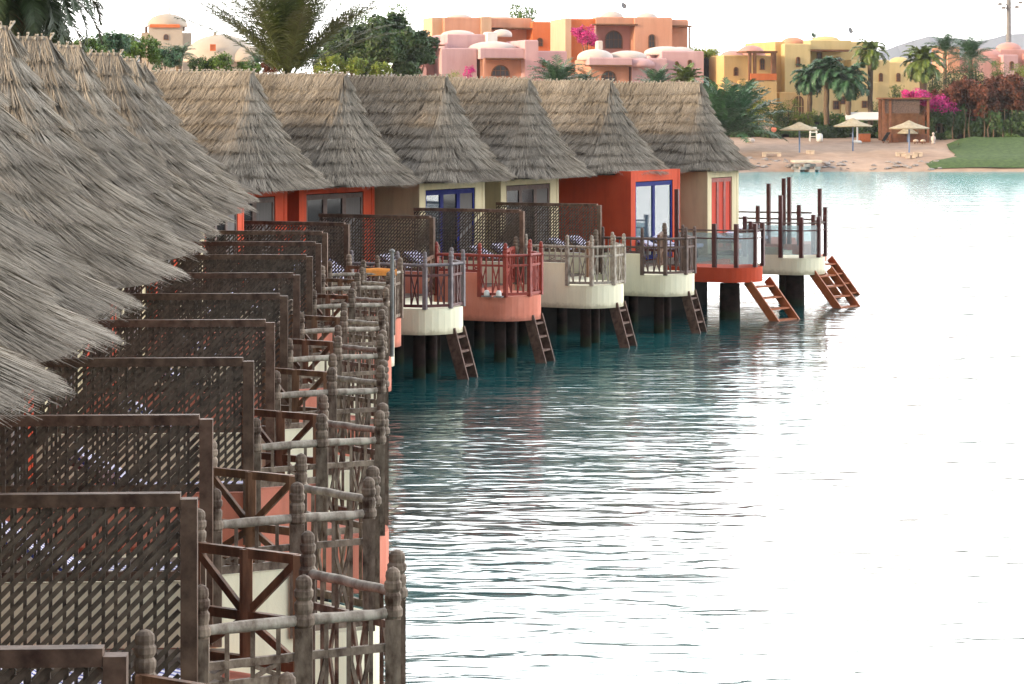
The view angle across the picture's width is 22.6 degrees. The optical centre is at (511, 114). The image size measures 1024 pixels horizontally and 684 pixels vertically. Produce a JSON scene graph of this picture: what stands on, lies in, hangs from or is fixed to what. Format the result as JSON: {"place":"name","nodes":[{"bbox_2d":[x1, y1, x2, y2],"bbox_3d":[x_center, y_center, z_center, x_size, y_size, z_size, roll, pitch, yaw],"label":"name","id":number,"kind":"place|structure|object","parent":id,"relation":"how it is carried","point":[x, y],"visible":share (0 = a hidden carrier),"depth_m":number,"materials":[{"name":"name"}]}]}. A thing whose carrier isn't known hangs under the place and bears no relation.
{"place":"outdoors","nodes":[
{"label":"outdoors","id":0,"kind":"place"},
{"bbox_2d":[132,629,206,683],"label":"balcony railing","id":1,"kind":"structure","parent":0,"point":[144,649],"depth_m":14.58,"materials":[{"name":"grey wood"}]},
{"bbox_2d":[288,299,339,352],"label":"balcony railing","id":2,"kind":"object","parent":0,"point":[313,318],"depth_m":40.36,"materials":[{"name":"brown wood"}]},
{"bbox_2d":[59,0,1023,74],"label":"sky","id":3,"kind":"structure","parent":0,"point":[724,25],"materials":[{"name":"white"}]},
{"bbox_2d":[122,33,1023,75],"bbox_3d":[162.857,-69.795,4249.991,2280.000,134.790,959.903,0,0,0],"label":"mountains","id":4,"kind":"structure","parent":0,"point":[898,50],"depth_m":4189.21,"materials":[{"name":"stone"}]},
{"bbox_2d":[329,172,1023,683],"bbox_3d":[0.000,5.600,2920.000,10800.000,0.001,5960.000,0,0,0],"label":"water","id":5,"kind":"structure","parent":0,"point":[821,490],"depth_m":39.17,"materials":[{"name":"liquid"}]},
{"bbox_2d":[0,337,76,427],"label":"water chalet","id":6,"kind":"object","parent":5,"relation":"on","point":[15,368],"visible":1,"depth_m":15.21,"materials":[{"name":"plant"}]},
{"bbox_2d":[0,644,128,683],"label":"privacy screen","id":7,"kind":"object","parent":6,"relation":"on","point":[80,658],"visible":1,"depth_m":11.00,"materials":[{"name":"brown wood"}]},
{"bbox_2d":[0,248,262,681],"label":"water chalet","id":8,"kind":"object","parent":5,"relation":"on","point":[34,327],"visible":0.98,"depth_m":18.05,"materials":[{"name":"plant"}]},
{"bbox_2d":[0,491,197,683],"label":"privacy screen","id":9,"kind":"object","parent":8,"relation":"on","point":[187,560],"visible":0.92,"depth_m":15.50,"materials":[{"name":"brown wood"}]},
{"bbox_2d":[198,508,300,672],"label":"double gate","id":10,"kind":"structure","parent":8,"relation":"on","point":[246,605],"depth_m":18.71,"materials":[{"name":"brown wood"}]},
{"bbox_2d":[198,530,407,683],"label":"balcony railing","id":11,"kind":"object","parent":8,"relation":"on","point":[389,619],"visible":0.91,"depth_m":16.16,"materials":[{"name":"grey wood"}]},
{"bbox_2d":[0,20,360,599],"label":"water chalet","id":12,"kind":"object","parent":5,"relation":"on","point":[28,97],"visible":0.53,"depth_m":30.07,"materials":[{"name":"beige paint"}]},
{"bbox_2d":[37,319,274,472],"bbox_3d":[-4.158,3.178,28.621,3.001,1.765,0.100,0,0,-3],"label":"privacy screen","id":13,"kind":"object","parent":12,"relation":"on","point":[269,428],"visible":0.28,"depth_m":28.64,"materials":[{"name":"brown wood"}]},
{"bbox_2d":[260,348,326,425],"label":"double gate","id":14,"kind":"structure","parent":12,"relation":"on","point":[296,404],"depth_m":31.86,"materials":[{"name":"brown wood"}]},
{"bbox_2d":[275,353,389,474],"bbox_3d":[-1.938,3.490,29.749,1.097,1.220,2.213,0,0,14],"label":"balcony railing","id":15,"kind":"object","parent":12,"relation":"on","point":[332,392],"visible":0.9,"depth_m":29.31,"materials":[{"name":"grey wood"}]},
{"bbox_2d":[0,189,378,683],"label":"water chalet","id":16,"kind":"object","parent":5,"relation":"on","point":[41,258],"visible":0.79,"depth_m":20.32,"materials":[{"name":"beige paint"}]},
{"bbox_2d":[0,414,212,645],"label":"privacy screen","id":17,"kind":"object","parent":16,"relation":"on","point":[204,426],"visible":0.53,"depth_m":19.54,"materials":[{"name":"brown wood"}]},
{"bbox_2d":[213,440,295,564],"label":"double gate","id":18,"kind":"structure","parent":16,"relation":"on","point":[250,477],"depth_m":22.76,"materials":[{"name":"brown wood"}]},
{"bbox_2d":[210,453,381,646],"bbox_3d":[-1.568,3.490,20.649,1.097,1.220,2.213,0,0,14],"label":"balcony railing","id":19,"kind":"object","parent":16,"relation":"on","point":[300,516],"visible":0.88,"depth_m":20.27,"materials":[{"name":"grey wood"}]},
{"bbox_2d":[11,32,373,459],"bbox_3d":[-6.731,3.035,34.786,10.050,8.329,5.655,0,0,-3],"label":"water chalet","id":20,"kind":"object","parent":5,"relation":"on","point":[45,65],"visible":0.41,"depth_m":34.41,"materials":[{"name":"orange paint"}]},
{"bbox_2d":[83,293,287,420],"bbox_3d":[-4.381,3.178,32.821,3.005,1.765,0.100,0,0,-3],"label":"privacy screen","id":21,"kind":"object","parent":20,"relation":"on","point":[236,297],"visible":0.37,"depth_m":32.83,"materials":[{"name":"brown wood"}]},
{"bbox_2d":[275,321,333,383],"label":"double gate","id":22,"kind":"structure","parent":20,"relation":"on","point":[304,343],"depth_m":36.06,"materials":[{"name":"brown wood"}]},
{"bbox_2d":[288,325,387,428],"bbox_3d":[-2.158,3.490,33.949,1.097,1.220,2.213,0,0,14],"label":"balcony railing","id":23,"kind":"object","parent":20,"relation":"on","point":[380,350],"visible":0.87,"depth_m":33.51,"materials":[{"name":"grey wood"}]},
{"bbox_2d":[0,92,388,601],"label":"water chalet","id":24,"kind":"object","parent":5,"relation":"on","point":[98,239],"visible":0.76,"depth_m":25.25,"materials":[{"name":"plant"}]},
{"bbox_2d":[0,357,253,544],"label":"privacy screen","id":25,"kind":"object","parent":24,"relation":"on","point":[142,363],"visible":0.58,"depth_m":24.13,"materials":[{"name":"brown wood"}]},
{"bbox_2d":[240,388,317,480],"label":"double gate","id":26,"kind":"structure","parent":24,"relation":"on","point":[280,457],"depth_m":27.36,"materials":[{"name":"brown wood"}]},
{"bbox_2d":[254,394,389,545],"bbox_3d":[-1.718,3.490,25.249,1.097,1.220,2.213,0,0,14],"label":"balcony railing","id":27,"kind":"object","parent":24,"relation":"on","point":[322,442],"visible":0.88,"depth_m":24.82,"materials":[{"name":"grey wood"}]},
{"bbox_2d":[54,41,376,417],"bbox_3d":[-6.980,3.035,39.095,10.147,8.329,5.658,0,0,-3],"label":"water chalet","id":28,"kind":"object","parent":5,"relation":"on","point":[90,85],"visible":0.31,"depth_m":38.76,"materials":[{"name":"beige paint"}]},
{"bbox_2d":[116,272,299,368],"bbox_3d":[-4.578,3.178,37.121,3.001,1.765,0.100,0,0,-3],"label":"privacy screen","id":29,"kind":"object","parent":28,"relation":"on","point":[295,300],"visible":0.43,"depth_m":37.13,"materials":[{"name":"brown wood"}]},
{"bbox_2d":[300,302,388,388],"bbox_3d":[-2.358,3.490,38.249,1.097,1.220,2.213,0,0,14],"label":"balcony railing","id":30,"kind":"object","parent":28,"relation":"on","point":[380,324],"visible":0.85,"depth_m":37.81,"materials":[{"name":"grey wood"}]},
{"bbox_2d":[85,49,390,391],"bbox_3d":[-7.135,3.036,43.925,10.146,8.328,5.707,0,0,-2],"label":"water chalet","id":31,"kind":"object","parent":5,"relation":"on","point":[124,92],"visible":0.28,"depth_m":43.49,"materials":[{"name":"plant"}]},
{"bbox_2d":[145,254,312,337],"bbox_3d":[-4.771,3.178,41.947,3.004,1.765,0.100,0,0,-2],"label":"privacy screen","id":32,"kind":"object","parent":31,"relation":"on","point":[308,284],"visible":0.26,"depth_m":41.95,"materials":[{"name":"brown wood"}]},
{"bbox_2d":[313,281,389,359],"bbox_3d":[-2.530,3.490,43.036,1.097,1.220,2.213,0,0,15],"label":"balcony railing","id":33,"kind":"object","parent":31,"relation":"on","point":[352,304],"visible":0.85,"depth_m":42.59,"materials":[{"name":"grey wood"}]},
{"bbox_2d":[389,249,394,356],"bbox_3d":[-2.012,3.155,42.944,0.100,1.810,0.095,0,0,-2],"label":"metal pole","id":34,"kind":"object","parent":31,"relation":"on","point":[391,251],"visible":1,"depth_m":42.91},
{"bbox_2d":[120,55,393,366],"bbox_3d":[-7.372,3.035,48.385,10.400,8.329,5.655,0,0,0],"label":"water chalet","id":35,"kind":"object","parent":5,"relation":"on","point":[140,77],"visible":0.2,"depth_m":48.17,"materials":[{"name":"plant"}]},
{"bbox_2d":[178,241,320,325],"bbox_3d":[-4.955,3.178,46.300,3.010,1.765,0.100,0,0,0],"label":"privacy screen","id":36,"kind":"object","parent":35,"relation":"on","point":[263,244],"visible":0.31,"depth_m":46.28,"materials":[{"name":"brown wood"}]},
{"bbox_2d":[321,267,395,335],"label":"balcony railing","id":37,"kind":"object","parent":35,"relation":"on","point":[362,288],"visible":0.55,"depth_m":46.86,"materials":[{"name":"grey wood"}]},
{"bbox_2d":[137,60,400,346],"bbox_3d":[-7.563,3.035,52.997,10.997,8.329,5.658,0,0,7],"label":"water chalet","id":38,"kind":"object","parent":5,"relation":"on","point":[239,221],"visible":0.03,"depth_m":52.96,"materials":[{"name":"plant"}]},
{"bbox_2d":[204,230,327,293],"bbox_3d":[-5.119,3.178,50.584,3.001,1.765,0.100,0,0,7],"label":"privacy screen","id":39,"kind":"object","parent":38,"relation":"on","point":[324,248],"visible":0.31,"depth_m":50.49,"materials":[{"name":"brown wood"}]},
{"bbox_2d":[328,255,403,320],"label":"balcony railing","id":40,"kind":"object","parent":38,"relation":"on","point":[399,295],"visible":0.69,"depth_m":51.26,"materials":[{"name":"grey wood"}]},
{"bbox_2d":[150,68,462,378],"bbox_3d":[-5.817,3.076,57.755,11.304,8.248,5.911,0,0,24],"label":"water chalet","id":41,"kind":"object","parent":5,"relation":"on","point":[230,120],"visible":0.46,"depth_m":57.31,"materials":[{"name":"plant"}]},
{"bbox_2d":[254,197,273,267],"bbox_3d":[-5.695,3.000,58.611,0.070,2.200,0.924,0,0,24],"label":"glass door","id":42,"kind":"structure","parent":41,"relation":"in","point":[265,208],"depth_m":58.64,"materials":[{"name":"brown glass"}]},
{"bbox_2d":[244,220,349,290],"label":"privacy screen","id":43,"kind":"object","parent":41,"relation":"on","point":[345,231],"visible":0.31,"depth_m":54.62,"materials":[{"name":"brown wood"}]},
{"bbox_2d":[350,247,465,309],"bbox_3d":[-2.038,3.490,54.465,2.526,1.220,1.469,0,0,-29],"label":"balcony railing","id":44,"kind":"object","parent":41,"relation":"on","point":[456,274],"visible":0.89,"depth_m":54.02,"materials":[{"name":"wood"}]},
{"bbox_2d":[446,326,477,379],"bbox_3d":[-1.019,5.300,54.428,0.651,1.565,0.600,0,0,20],"label":"water ladder","id":45,"kind":"object","parent":41,"relation":"attached to","point":[462,356],"visible":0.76,"depth_m":54.21,"materials":[{"name":"wood"}]},
{"bbox_2d":[253,71,540,361],"bbox_3d":[-3.994,3.075,61.369,11.201,8.249,5.938,0,0,25],"label":"water chalet","id":46,"kind":"object","parent":5,"relation":"on","point":[329,127],"visible":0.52,"depth_m":60.73,"materials":[{"name":"plant"}]},
{"bbox_2d":[306,194,324,262],"bbox_3d":[-4.684,3.000,60.600,0.070,2.200,0.924,0,0,26],"label":"glass door","id":47,"kind":"structure","parent":46,"relation":"in","point":[315,204],"depth_m":60.59,"materials":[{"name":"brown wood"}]},
{"bbox_2d":[325,193,343,263],"bbox_3d":[-4.286,3.000,61.437,0.070,2.200,0.924,0,0,26],"label":"glass door","id":48,"kind":"structure","parent":46,"relation":"in","point":[334,203],"depth_m":61.46,"materials":[{"name":"brown glass"}]},
{"bbox_2d":[344,192,362,269],"bbox_3d":[-3.887,3.000,62.273,0.070,2.200,0.924,0,0,26],"label":"glass door","id":49,"kind":"structure","parent":46,"relation":"in","point":[353,202],"depth_m":62.35,"materials":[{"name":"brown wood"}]},
{"bbox_2d":[319,214,434,293],"bbox_3d":[-3.113,3.178,58.650,3.001,1.765,0.100,0,0,26],"label":"privacy screen","id":50,"kind":"object","parent":46,"relation":"on","point":[431,235],"visible":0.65,"depth_m":58.49,"materials":[{"name":"brown wood"}]},
{"bbox_2d":[434,239,542,297],"bbox_3d":[-0.337,3.490,58.028,2.526,1.220,1.469,0,0,-27],"label":"balcony railing","id":51,"kind":"object","parent":46,"relation":"on","point":[534,276],"visible":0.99,"depth_m":57.57,"materials":[{"name":"red wood"}]},
{"bbox_2d":[525,313,554,362],"bbox_3d":[0.681,5.300,57.965,0.651,1.565,0.600,0,0,21],"label":"water ladder","id":52,"kind":"object","parent":46,"relation":"attached to","point":[540,342],"visible":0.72,"depth_m":57.76,"materials":[{"name":"wood"}]},
{"bbox_2d":[348,74,623,346],"bbox_3d":[-1.797,3.075,65.128,10.901,8.249,5.989,0,0,25],"label":"water chalet","id":53,"kind":"object","parent":5,"relation":"on","point":[428,132],"visible":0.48,"depth_m":64.21,"materials":[{"name":"plant"}]},
{"bbox_2d":[442,189,457,256],"bbox_3d":[-1.599,3.000,64.929,0.070,2.200,0.924,0,0,25],"label":"glass door","id":54,"kind":"structure","parent":53,"relation":"in","point":[449,197],"depth_m":64.95,"materials":[{"name":"blue paint"}]},
{"bbox_2d":[458,188,473,260],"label":"glass door","id":55,"kind":"structure","parent":53,"relation":"in","point":[465,196],"depth_m":65.81,"materials":[{"name":"blue paint"}]},
{"bbox_2d":[413,208,524,282],"bbox_3d":[-1.065,3.178,62.451,3.004,1.765,0.100,0,0,25],"label":"privacy screen","id":56,"kind":"object","parent":53,"relation":"on","point":[521,227],"visible":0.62,"depth_m":62.33,"materials":[{"name":"brown wood"}]},
{"bbox_2d":[524,232,625,285],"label":"balcony railing","id":57,"kind":"object","parent":53,"relation":"on","point":[617,255],"visible":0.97,"depth_m":61.37,"materials":[{"name":"grey wood"}]},
{"bbox_2d":[609,301,636,347],"bbox_3d":[2.731,5.300,61.765,0.651,1.565,0.600,0,0,21],"label":"water ladder","id":58,"kind":"object","parent":53,"relation":"attached to","point":[622,324],"visible":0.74,"depth_m":61.55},
{"bbox_2d":[404,282,706,356],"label":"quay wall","id":59,"kind":"structure","parent":5,"relation":"on","point":[645,305],"depth_m":66.73,"materials":[{"name":"concrete"}]},
{"bbox_2d":[449,76,693,332],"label":"water chalet","id":60,"kind":"object","parent":5,"relation":"on","point":[510,121],"visible":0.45,"depth_m":68.25,"materials":[{"name":"plant"}]},
{"bbox_2d":[496,202,601,272],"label":"privacy screen","id":61,"kind":"object","parent":60,"relation":"on","point":[575,206],"visible":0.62,"depth_m":66.31,"materials":[{"name":"brown wood"}]},
{"bbox_2d":[601,225,696,275],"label":"balcony railing","id":62,"kind":"object","parent":60,"relation":"on","point":[688,258],"visible":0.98,"depth_m":65.37,"materials":[{"name":"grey wood"}]},
{"bbox_2d":[681,290,706,333],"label":"water ladder","id":63,"kind":"object","parent":60,"relation":"attached to","point":[694,314],"visible":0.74,"depth_m":65.55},
{"bbox_2d":[530,78,762,318],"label":"water chalet","id":64,"kind":"object","parent":5,"relation":"on","point":[632,184],"visible":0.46,"depth_m":72.22,"materials":[{"name":"plant"}]},
{"bbox_2d":[636,181,653,259],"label":"glass door","id":65,"kind":"structure","parent":64,"relation":"in","point":[644,190],"depth_m":72.26,"materials":[{"name":"blue paint"}]},
{"bbox_2d":[654,180,671,258],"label":"glass door","id":66,"kind":"structure","parent":64,"relation":"in","point":[662,189],"depth_m":73.41,"materials":[{"name":"blue paint"}]},
{"bbox_2d":[674,189,764,267],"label":"glass railing","id":67,"kind":"object","parent":64,"relation":"on","point":[756,246],"visible":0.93,"depth_m":70.31,"materials":[{"name":"red wood"}]},
{"bbox_2d":[744,276,799,320],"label":"water ladder","id":68,"kind":"object","parent":64,"relation":"attached to","point":[762,303],"visible":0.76,"depth_m":69.95,"materials":[{"name":"brown wood"}]},
{"bbox_2d":[613,80,824,306],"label":"water chalet","id":69,"kind":"object","parent":5,"relation":"on","point":[678,124],"visible":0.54,"depth_m":76.81,"materials":[{"name":"plant"}]},
{"bbox_2d":[718,178,724,250],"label":"glass door","id":70,"kind":"structure","parent":69,"relation":"in","point":[721,181],"depth_m":76.97,"materials":[{"name":"red wood"}]},
{"bbox_2d":[743,195,827,257],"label":"glass railing","id":71,"kind":"object","parent":69,"relation":"on","point":[819,238],"visible":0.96,"depth_m":74.62,"materials":[{"name":"brown wood"}]},
{"bbox_2d":[809,266,859,307],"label":"water ladder","id":72,"kind":"object","parent":69,"relation":"attached to","point":[823,287],"visible":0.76,"depth_m":74.67,"materials":[{"name":"brown wood"}]},
{"bbox_2d":[739,177,826,293],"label":"end terrace","id":73,"kind":"structure","parent":5,"relation":"on","point":[790,242],"depth_m":79.53,"materials":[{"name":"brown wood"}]},
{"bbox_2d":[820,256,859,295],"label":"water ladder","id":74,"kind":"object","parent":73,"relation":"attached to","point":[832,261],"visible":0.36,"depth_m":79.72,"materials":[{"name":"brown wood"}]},
{"bbox_2d":[729,118,1023,171],"bbox_3d":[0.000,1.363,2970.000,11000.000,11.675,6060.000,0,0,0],"label":"ground","id":75,"kind":"structure","parent":0,"point":[864,156],"depth_m":260.24,"materials":[{"name":"sand"}]},
{"bbox_2d":[0,0,106,50],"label":"palm tree","id":76,"kind":"object","parent":75,"relation":"on","point":[34,17],"visible":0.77,"depth_m":61.09,"materials":[{"name":"green plant"}]},
{"bbox_2d":[91,28,131,54],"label":"leafy tree","id":77,"kind":"object","parent":75,"relation":"on","point":[116,42],"visible":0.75,"depth_m":119.70,"materials":[{"name":"green plant"}]},
{"bbox_2d":[122,32,164,71],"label":"leafy tree","id":78,"kind":"object","parent":75,"relation":"on","point":[138,48],"visible":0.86,"depth_m":124.90,"materials":[{"name":"green plant"}]},
{"bbox_2d":[141,0,191,71],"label":"domed hall","id":79,"kind":"structure","parent":75,"relation":"on","point":[169,28],"depth_m":424.69,"materials":[{"name":"paint"}]},
{"bbox_2d":[183,33,263,70],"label":"domed hall","id":80,"kind":"structure","parent":75,"relation":"on","point":[210,46],"depth_m":403.14,"materials":[{"name":"paint"}]},
{"bbox_2d":[175,0,400,73],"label":"palm tree","id":81,"kind":"object","parent":75,"relation":"on","point":[283,35],"visible":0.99,"depth_m":95.07,"materials":[{"name":"green plant"}]},
{"bbox_2d":[318,22,365,75],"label":"leafy tree","id":82,"kind":"object","parent":75,"relation":"on","point":[343,32],"visible":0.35,"depth_m":193.61,"materials":[{"name":"green plant"}]},
{"bbox_2d":[342,11,430,75],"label":"leafy tree","id":83,"kind":"object","parent":75,"relation":"on","point":[397,50],"visible":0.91,"depth_m":188.82,"materials":[{"name":"green plant"}]},
{"bbox_2d":[411,36,440,75],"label":"leafy tree","id":84,"kind":"object","parent":75,"relation":"on","point":[426,55],"visible":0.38,"depth_m":191.72,"materials":[{"name":"green plant"}]},
{"bbox_2d":[423,14,549,50],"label":"house","id":85,"kind":"structure","parent":75,"relation":"on","point":[523,28],"depth_m":333.00,"materials":[{"name":"orange paint"}]},
{"bbox_2d":[419,29,566,80],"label":"house","id":86,"kind":"structure","parent":75,"relation":"on","point":[486,54],"depth_m":301.91,"materials":[{"name":"pink paint"}]},
{"bbox_2d":[527,54,588,80],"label":"palm tree","id":87,"kind":"object","parent":75,"relation":"on","point":[554,71],"visible":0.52,"depth_m":254.41,"materials":[{"name":"green plant"}]},
{"bbox_2d":[550,3,692,78],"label":"house","id":88,"kind":"structure","parent":75,"relation":"on","point":[614,31],"depth_m":321.75,"materials":[{"name":"orange paint"}]},
{"bbox_2d":[575,41,703,82],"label":"house","id":89,"kind":"structure","parent":75,"relation":"on","point":[620,66],"depth_m":294.68,"materials":[{"name":"pink paint"}]},
{"bbox_2d":[691,76,793,142],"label":"palm tree","id":90,"kind":"object","parent":75,"relation":"on","point":[729,106],"visible":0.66,"depth_m":260.27,"materials":[{"name":"green plant"}]},
{"bbox_2d":[709,45,777,124],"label":"house","id":91,"kind":"structure","parent":75,"relation":"on","point":[749,62],"depth_m":295.84,"materials":[{"name":"paint"}]},
{"bbox_2d":[726,123,877,137],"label":"hedge","id":92,"kind":"object","parent":75,"relation":"on","point":[828,131],"visible":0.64,"depth_m":278.23,"materials":[{"name":"green plant"}]},
{"bbox_2d":[790,64,821,124],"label":"palm tree","id":93,"kind":"object","parent":75,"relation":"on","point":[800,79],"visible":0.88,"depth_m":283.42,"materials":[{"name":"green plant"}]},
{"bbox_2d":[745,27,888,119],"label":"house","id":94,"kind":"structure","parent":75,"relation":"on","point":[792,52],"depth_m":302.00,"materials":[{"name":"paint"}]},
{"bbox_2d":[805,56,843,125],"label":"palm tree","id":95,"kind":"object","parent":75,"relation":"on","point":[824,64],"visible":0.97,"depth_m":281.42,"materials":[{"name":"green plant"}]},
{"bbox_2d":[826,61,870,120],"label":"palm tree","id":96,"kind":"object","parent":75,"relation":"on","point":[848,81],"visible":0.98,"depth_m":279.98,"materials":[{"name":"green plant"}]},
{"bbox_2d":[849,38,890,125],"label":"palm tree","id":97,"kind":"object","parent":75,"relation":"on","point":[870,55],"visible":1,"depth_m":282.65,"materials":[{"name":"green plant"}]},
{"bbox_2d":[876,98,931,142],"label":"timber hut","id":98,"kind":"object","parent":75,"relation":"on","point":[892,112],"visible":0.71,"depth_m":272.97,"materials":[{"name":"brown wood"}]},
{"bbox_2d":[900,45,946,132],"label":"palm tree","id":99,"kind":"object","parent":75,"relation":"on","point":[921,69],"visible":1,"depth_m":282.64,"materials":[{"name":"green plant"}]},
{"bbox_2d":[889,57,983,97],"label":"house","id":100,"kind":"structure","parent":75,"relation":"on","point":[896,73],"depth_m":320.48,"materials":[{"name":"yellow paint"}]},
{"bbox_2d":[922,30,964,89],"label":"palm tree","id":101,"kind":"object","parent":75,"relation":"on","point":[944,41],"visible":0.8,"depth_m":304.69,"materials":[{"name":"green plant"}]},
{"bbox_2d":[924,81,976,130],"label":"bougainvillea","id":102,"kind":"object","parent":75,"relation":"on","point":[954,93],"visible":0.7,"depth_m":277.60,"materials":[{"name":"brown plant"}]},
{"bbox_2d":[943,35,997,75],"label":"palm tree","id":103,"kind":"object","parent":75,"relation":"on","point":[970,47],"visible":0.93,"depth_m":301.46,"materials":[{"name":"green plant"}]},
{"bbox_2d":[925,103,1023,139],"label":"thicket","id":104,"kind":"object","parent":75,"relation":"on","point":[1015,123],"visible":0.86,"depth_m":275.84,"materials":[{"name":"green plant"}]},
{"bbox_2d":[927,137,1023,167],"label":"lawn","id":105,"kind":"structure","parent":75,"relation":"on","point":[1005,152],"depth_m":260.11,"materials":[{"name":"green plant"}]},
{"bbox_2d":[932,42,1023,81],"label":"house","id":106,"kind":"structure","parent":75,"relation":"on","point":[1009,54],"depth_m":331.61,"materials":[{"name":"pink paint"}]},
{"bbox_2d":[952,75,1016,121],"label":"bougainvillea","id":107,"kind":"object","parent":75,"relation":"on","point":[986,93],"visible":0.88,"depth_m":277.19,"materials":[{"name":"red plant"}]},
{"bbox_2d":[989,72,1023,111],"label":"bougainvillea","id":108,"kind":"object","parent":75,"relation":"on","point":[1011,87],"visible":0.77,"depth_m":277.07,"materials":[{"name":"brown plant"}]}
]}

